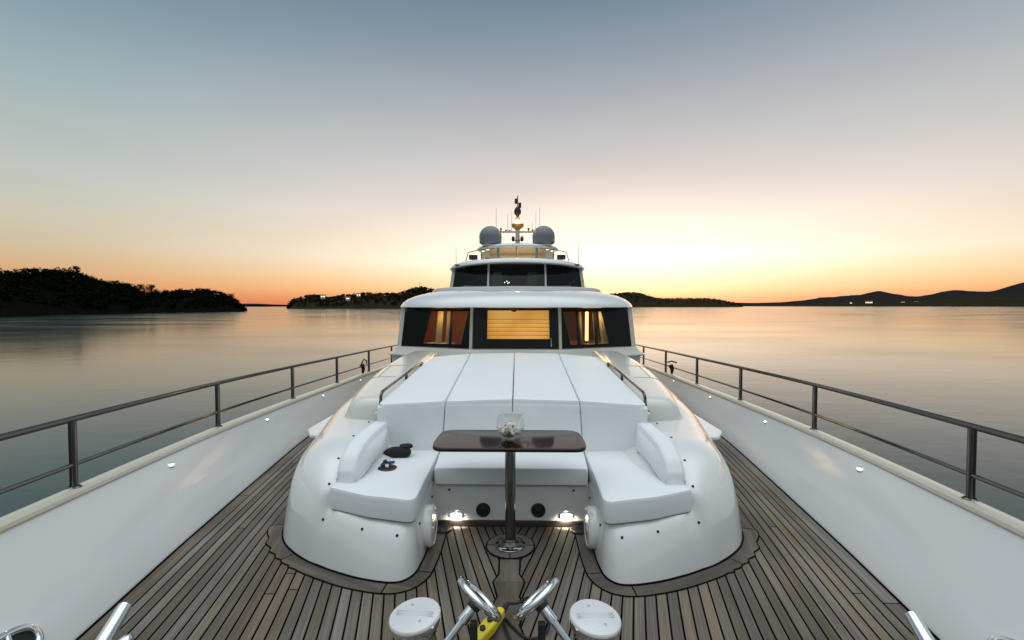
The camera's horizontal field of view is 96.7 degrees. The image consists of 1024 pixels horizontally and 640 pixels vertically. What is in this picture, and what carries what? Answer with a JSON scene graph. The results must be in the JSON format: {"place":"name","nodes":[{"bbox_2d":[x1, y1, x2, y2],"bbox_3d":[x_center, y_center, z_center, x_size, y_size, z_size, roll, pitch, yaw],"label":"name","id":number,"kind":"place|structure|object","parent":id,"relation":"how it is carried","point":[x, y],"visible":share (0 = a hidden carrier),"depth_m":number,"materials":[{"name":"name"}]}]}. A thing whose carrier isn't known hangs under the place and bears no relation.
{"place":"outdoors","nodes":[
{"label":"outdoors","id":0,"kind":"place"},
{"bbox_2d":[0,274,242,316],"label":"hill","id":1,"kind":"structure","parent":0,"point":[14,307],"depth_m":214.27,"materials":[{"name":"black plant"}]},
{"bbox_2d":[68,266,80,274],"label":"pine tree","id":2,"kind":"object","parent":1,"relation":"on","point":[77,270],"visible":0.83,"depth_m":309.57,"materials":[{"name":"green plant"}]},
{"bbox_2d":[0,266,247,310],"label":"woodland","id":3,"kind":"object","parent":1,"relation":"on","point":[99,291],"visible":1,"depth_m":260.08,"materials":[{"name":"green plant"}]},
{"bbox_2d":[134,284,147,292],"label":"pine tree","id":4,"kind":"object","parent":1,"relation":"on","point":[140,286],"visible":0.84,"depth_m":363.13,"materials":[{"name":"green plant"}]},
{"bbox_2d":[142,284,157,292],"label":"pine tree","id":5,"kind":"object","parent":1,"relation":"on","point":[149,287],"visible":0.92,"depth_m":374.05,"materials":[{"name":"green plant"}]},
{"bbox_2d":[242,304,286,306],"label":"hill","id":6,"kind":"structure","parent":0,"point":[260,305],"depth_m":2158.70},
{"bbox_2d":[287,289,429,308],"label":"hill","id":7,"kind":"structure","parent":0,"point":[351,305],"depth_m":695.92,"materials":[{"name":"plant"}]},
{"bbox_2d":[320,294,325,298],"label":"house","id":8,"kind":"structure","parent":7,"relation":"on","point":[322,296],"depth_m":678.14,"materials":[{"name":"beige"}]},
{"bbox_2d":[286,286,433,308],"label":"woodland","id":9,"kind":"object","parent":7,"relation":"on","point":[397,296],"visible":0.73,"depth_m":736.76,"materials":[{"name":"green plant"}]},
{"bbox_2d":[0,306,1023,520],"bbox_3d":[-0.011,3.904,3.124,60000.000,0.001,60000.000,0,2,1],"label":"water","id":10,"kind":"structure","parent":0,"point":[964,363],"depth_m":29.04,"materials":[{"name":"teal liquid"}]},
{"bbox_2d":[0,196,1023,639],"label":"motor yacht","id":11,"kind":"object","parent":10,"relation":"on","point":[240,528],"visible":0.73,"depth_m":2.81,"materials":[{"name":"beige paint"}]},
{"bbox_2d":[0,623,43,639],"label":"fairlead","id":12,"kind":"object","parent":11,"relation":"attached to","point":[29,631],"visible":1,"depth_m":2.00,"materials":[{"name":"silver metal"}]},
{"bbox_2d":[95,602,133,639],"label":"mooring cleat","id":13,"kind":"object","parent":11,"relation":"on","point":[113,624],"visible":1,"depth_m":2.09,"materials":[{"name":"silver metal"}]},
{"bbox_2d":[0,344,396,494],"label":"guard rail","id":14,"kind":"object","parent":11,"relation":"on","point":[74,462],"visible":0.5,"depth_m":3.02,"materials":[{"name":"grey metal"}]},
{"bbox_2d":[360,359,366,372],"bbox_3d":[-2.723,0.841,8.319,0.136,0.265,0.085,1,2,21],"label":"rail clamp","id":15,"kind":"object","parent":14,"relation":"attached to","point":[363,368],"visible":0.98,"depth_m":8.31,"materials":[{"name":"black rubber"}]},
{"bbox_2d":[330,450,439,522],"bbox_3d":[-0.847,1.113,3.184,0.555,0.175,0.941,0,2,1],"label":"seat cushion","id":16,"kind":"object","parent":11,"relation":"on","point":[399,493],"visible":0.73,"depth_m":2.82,"materials":[{"name":"white leather"}]},
{"bbox_2d":[336,421,388,482],"bbox_3d":[-1.032,0.925,3.244,0.179,0.245,0.699,0,2,1],"label":"side bolster","id":17,"kind":"object","parent":16,"relation":"on","point":[367,447],"visible":0.92,"depth_m":3.07,"materials":[{"name":"white leather"}]},
{"bbox_2d":[378,460,396,470],"bbox_3d":[-0.874,1.007,3.179,0.136,0.062,0.135,0,2,1],"label":"suction mount","id":18,"kind":"object","parent":16,"relation":"on","point":[386,465],"visible":1,"depth_m":3.16,"materials":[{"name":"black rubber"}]},
{"bbox_2d":[384,443,412,457],"bbox_3d":[-0.868,0.996,3.425,0.243,0.111,0.110,-1,2,-22],"label":"camera pouch","id":19,"kind":"object","parent":16,"relation":"on","point":[402,450],"visible":0.78,"depth_m":3.40,"materials":[{"name":"black fabric"}]},
{"bbox_2d":[376,362,422,410],"bbox_3d":[-1.093,0.631,4.661,0.064,0.210,1.744,0,2,1],"label":"grab rail","id":20,"kind":"object","parent":11,"relation":"attached to","point":[396,381],"visible":0.61,"depth_m":4.28,"materials":[{"name":"grey metal"}]},
{"bbox_2d":[377,404,444,449],"bbox_3d":[-0.804,0.869,3.646,0.527,0.385,0.114,0,2,-12],"label":"backrest cushion","id":21,"kind":"object","parent":11,"relation":"attached to","point":[419,428],"visible":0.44,"depth_m":3.60,"materials":[{"name":"white leather"}]},
{"bbox_2d":[388,597,440,639],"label":"mooring bollard","id":22,"kind":"object","parent":11,"relation":"on","point":[419,618],"visible":1,"depth_m":1.76,"materials":[{"name":"silver metal"}]},
{"bbox_2d":[379,354,469,411],"bbox_3d":[-0.785,0.605,4.830,0.532,0.226,2.555,0,2,1],"label":"sun pad","id":23,"kind":"object","parent":11,"relation":"on","point":[432,381],"visible":0.81,"depth_m":4.23,"materials":[{"name":"white leather"}]},
{"bbox_2d":[435,311,443,342],"bbox_3d":[-1.169,0.120,7.344,0.127,0.599,0.142,1,2,23],"label":"curtain","id":24,"kind":"object","parent":11,"relation":"hanging from","point":[439,327],"visible":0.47,"depth_m":7.34,"materials":[{"name":"beige fabric"}]},
{"bbox_2d":[445,311,450,343],"bbox_3d":[-1.015,0.121,7.254,0.078,0.596,0.148,1,2,17],"label":"curtain","id":25,"kind":"object","parent":11,"relation":"hanging from","point":[447,328],"visible":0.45,"depth_m":7.25,"materials":[{"name":"beige fabric"}]},
{"bbox_2d":[444,576,501,639],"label":"windlass handwheel","id":26,"kind":"object","parent":11,"relation":"on","point":[479,600],"visible":1,"depth_m":1.97,"materials":[{"name":"silver metal"}]},
{"bbox_2d":[469,255,477,259],"bbox_3d":[-0.908,-1.414,10.676,0.200,0.220,0.145,0,2,1],"label":"searchlight","id":27,"kind":"object","parent":11,"relation":"on","point":[473,257],"visible":0.73,"depth_m":10.62,"materials":[{"name":"grey metal"}]},
{"bbox_2d":[444,403,511,430],"bbox_3d":[-0.279,0.867,3.724,0.562,0.385,0.166,0,2,-1],"label":"backrest cushion","id":28,"kind":"object","parent":11,"relation":"attached to","point":[485,416],"visible":0.36,"depth_m":3.66,"materials":[{"name":"white leather"}]},
{"bbox_2d":[446,353,513,403],"bbox_3d":[-0.275,0.596,4.933,0.597,0.225,2.556,0,2,1],"label":"sun pad","id":29,"kind":"object","parent":11,"relation":"on","point":[483,378],"visible":0.95,"depth_m":4.37,"materials":[{"name":"white leather"}]},
{"bbox_2d":[465,248,494,260],"bbox_3d":[-0.784,-1.514,10.873,0.746,0.435,0.079,-1,2,-19],"label":"flybridge rail","id":30,"kind":"object","parent":11,"relation":"on","point":[477,250],"visible":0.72,"depth_m":10.88,"materials":[{"name":"grey metal"}]},
{"bbox_2d":[479,226,501,245],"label":"satellite dome","id":31,"kind":"structure","parent":11,"relation":"attached to","point":[489,235],"depth_m":11.82,"materials":[{"name":"plastic"}]},
{"bbox_2d":[492,272,502,284],"bbox_3d":[-0.354,-0.952,10.923,0.320,0.420,0.380,0,2,1],"label":"helm seat","id":32,"kind":"object","parent":11,"relation":"attached to","point":[497,278],"visible":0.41,"depth_m":11.01,"materials":[{"name":"beige"}]},
{"bbox_2d":[432,430,585,552],"bbox_3d":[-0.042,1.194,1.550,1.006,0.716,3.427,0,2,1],"label":"pedestal table","id":33,"kind":"object","parent":11,"relation":"on","point":[562,441],"visible":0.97,"depth_m":2.99,"materials":[{"name":"brown wood"}]},
{"bbox_3d":[-0.011,0.710,3.024,0.190,0.155,0.190,0,2,1],"label":"glass bowl","id":34,"kind":"object","parent":33,"relation":"on","visible":0},
{"bbox_2d":[499,421,521,437],"bbox_3d":[-0.009,0.727,3.022,0.158,0.114,0.156,0,2,1],"label":"flower arrangement","id":35,"kind":"object","parent":34,"relation":"in","point":[513,429],"visible":1,"depth_m":2.99,"materials":[{"name":"white plant"}]},
{"bbox_2d":[434,452,587,485],"bbox_3d":[-0.004,1.108,3.437,1.141,0.135,0.400,0,2,1],"label":"seat cushion","id":36,"kind":"object","parent":11,"relation":"on","point":[532,468],"visible":0.87,"depth_m":3.25,"materials":[{"name":"white leather"}]},
{"bbox_2d":[478,596,549,639],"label":"pendant control","id":37,"kind":"object","parent":11,"relation":"on","point":[487,627],"visible":0.7,"depth_m":2.19,"materials":[{"name":"yellow plastic"}]},
{"bbox_2d":[487,310,549,338],"bbox_3d":[0.094,0.073,6.812,0.960,0.430,0.130,0,2,1],"label":"roman blind","id":38,"kind":"object","parent":11,"relation":"attached to","point":[518,324],"visible":1,"depth_m":6.81,"materials":[{"name":"brown fabric"}]},
{"bbox_2d":[526,272,537,284],"bbox_3d":[0.485,-0.951,10.909,0.320,0.420,0.380,0,2,1],"label":"helm seat","id":39,"kind":"object","parent":11,"relation":"attached to","point":[531,275],"visible":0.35,"depth_m":11.00,"materials":[{"name":"beige"}]},
{"bbox_2d":[514,576,570,639],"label":"windlass handwheel","id":40,"kind":"object","parent":11,"relation":"on","point":[536,600],"visible":1,"depth_m":1.96,"materials":[{"name":"silver metal"}]},
{"bbox_2d":[532,226,554,245],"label":"satellite dome","id":41,"kind":"structure","parent":11,"relation":"attached to","point":[544,235],"depth_m":11.79,"materials":[{"name":"plastic"}]},
{"bbox_2d":[513,353,578,403],"bbox_3d":[0.309,0.595,4.933,0.587,0.226,2.538,0,2,1],"label":"sun pad","id":42,"kind":"object","parent":11,"relation":"on","point":[541,378],"visible":0.96,"depth_m":4.38,"materials":[{"name":"white leather"}]},
{"bbox_2d":[513,403,580,434],"bbox_3d":[0.282,0.867,3.717,0.566,0.385,0.177,0,2,1],"label":"backrest cushion","id":43,"kind":"object","parent":11,"relation":"attached to","point":[536,416],"visible":0.38,"depth_m":3.66,"materials":[{"name":"white leather"}]},
{"bbox_2d":[540,248,568,260],"bbox_3d":[1.034,-1.513,10.842,0.746,0.435,0.079,1,2,21],"label":"flybridge rail","id":44,"kind":"object","parent":11,"relation":"on","point":[553,252],"visible":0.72,"depth_m":10.85,"materials":[{"name":"grey metal"}]},
{"bbox_2d":[557,255,565,259],"bbox_3d":[1.151,-1.413,10.640,0.200,0.220,0.145,0,2,1],"label":"searchlight","id":45,"kind":"object","parent":11,"relation":"on","point":[561,257],"visible":0.77,"depth_m":10.58,"materials":[{"name":"grey metal"}]},
{"bbox_2d":[579,312,582,344],"bbox_3d":[1.092,0.147,7.284,0.071,0.597,0.142,0,2,-13],"label":"curtain","id":46,"kind":"object","parent":11,"relation":"hanging from","point":[581,333],"visible":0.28,"depth_m":7.29,"materials":[{"name":"beige fabric"}]},
{"bbox_2d":[585,312,587,343],"bbox_3d":[1.209,0.170,7.366,0.120,0.620,0.120,0,2,1],"label":"column lamp","id":47,"kind":"object","parent":11,"relation":"on","point":[586,326],"visible":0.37,"depth_m":7.34,"materials":[{"name":"white glass"}]},
{"bbox_2d":[569,339,608,344],"bbox_3d":[1.375,0.420,7.995,0.800,0.140,0.500,0,2,1],"label":"cabin sideboard","id":48,"kind":"object","parent":11,"relation":"on","point":[574,341],"visible":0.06,"depth_m":7.75,"materials":[{"name":"orange wood"}]},
{"bbox_2d":[569,599,621,639],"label":"mooring bollard","id":49,"kind":"object","parent":11,"relation":"on","point":[590,619],"visible":1,"depth_m":1.75,"materials":[{"name":"silver metal"}]},
{"bbox_2d":[559,354,645,410],"bbox_3d":[0.823,0.605,4.814,0.507,0.227,2.571,0,2,1],"label":"sun pad","id":50,"kind":"object","parent":11,"relation":"on","point":[595,381],"visible":0.83,"depth_m":4.22,"materials":[{"name":"white leather"}]},
{"bbox_2d":[598,312,607,343],"bbox_3d":[1.476,0.128,7.381,0.142,0.603,0.126,-1,2,-27],"label":"curtain","id":51,"kind":"object","parent":11,"relation":"hanging from","point":[603,336],"visible":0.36,"depth_m":7.37,"materials":[{"name":"beige fabric"}]},
{"bbox_2d":[581,404,647,452],"bbox_3d":[0.806,0.870,3.621,0.525,0.385,0.128,1,2,16],"label":"backrest cushion","id":52,"kind":"object","parent":11,"relation":"attached to","point":[607,428],"visible":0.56,"depth_m":3.58,"materials":[{"name":"white leather"}]},
{"bbox_2d":[606,362,649,411],"bbox_3d":[1.127,0.632,4.623,0.064,0.210,1.744,0,2,1],"label":"grab rail","id":53,"kind":"object","parent":11,"relation":"attached to","point":[608,364],"visible":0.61,"depth_m":4.21,"materials":[{"name":"grey metal"}]},
{"bbox_2d":[585,451,690,524],"bbox_3d":[0.830,1.114,3.155,0.555,0.175,0.941,0,2,1],"label":"seat cushion","id":54,"kind":"object","parent":11,"relation":"on","point":[625,488],"visible":0.75,"depth_m":2.80,"materials":[{"name":"white leather"}]},
{"bbox_2d":[635,422,685,484],"bbox_3d":[1.017,0.926,3.209,0.179,0.245,0.699,0,2,1],"label":"side bolster","id":55,"kind":"object","parent":54,"relation":"on","point":[656,449],"visible":0.91,"depth_m":3.03,"materials":[{"name":"white leather"}]},
{"bbox_2d":[636,344,1023,501],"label":"guard rail","id":56,"kind":"object","parent":11,"relation":"on","point":[969,472],"visible":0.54,"depth_m":2.93,"materials":[{"name":"grey metal"}]},
{"bbox_2d":[667,361,676,373],"bbox_3d":[2.894,0.854,8.232,0.177,0.246,0.090,0,2,1],"label":"rail clamp","id":57,"kind":"object","parent":56,"relation":"attached to","point":[671,368],"visible":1,"depth_m":8.22,"materials":[{"name":"black metal"}]},
{"bbox_2d":[904,611,934,639],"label":"mooring cleat","id":58,"kind":"object","parent":11,"relation":"on","point":[918,626],"visible":1,"depth_m":2.05,"materials":[{"name":"silver metal"}]},
{"bbox_2d":[987,635,1014,639],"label":"fairlead","id":59,"kind":"object","parent":11,"relation":"attached to","point":[997,637],"visible":1,"depth_m":1.94,"materials":[{"name":"silver metal"}]},
{"bbox_2d":[0,0,1023,304],"label":"sky","id":60,"kind":"structure","parent":0,"point":[277,152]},
{"bbox_2d":[610,293,741,306],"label":"hill","id":61,"kind":"structure","parent":0,"point":[640,302],"depth_m":1540.82,"materials":[{"name":"plant"}]},
{"bbox_2d":[610,292,742,306],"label":"woodland","id":62,"kind":"object","parent":61,"relation":"on","point":[627,293],"visible":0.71,"depth_m":1584.97,"materials":[{"name":"green plant"}]},
{"bbox_2d":[740,282,1023,304],"bbox_3d":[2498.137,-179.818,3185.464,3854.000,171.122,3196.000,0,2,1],"label":"hill","id":63,"kind":"structure","parent":0,"point":[1016,290],"depth_m":2968.02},
{"bbox_2d":[742,297,1023,306],"bbox_3d":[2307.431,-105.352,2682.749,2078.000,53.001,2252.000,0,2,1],"label":"hill","id":64,"kind":"structure","parent":0,"point":[989,302],"depth_m":2457.10,"materials":[{"name":"black"}]}
]}

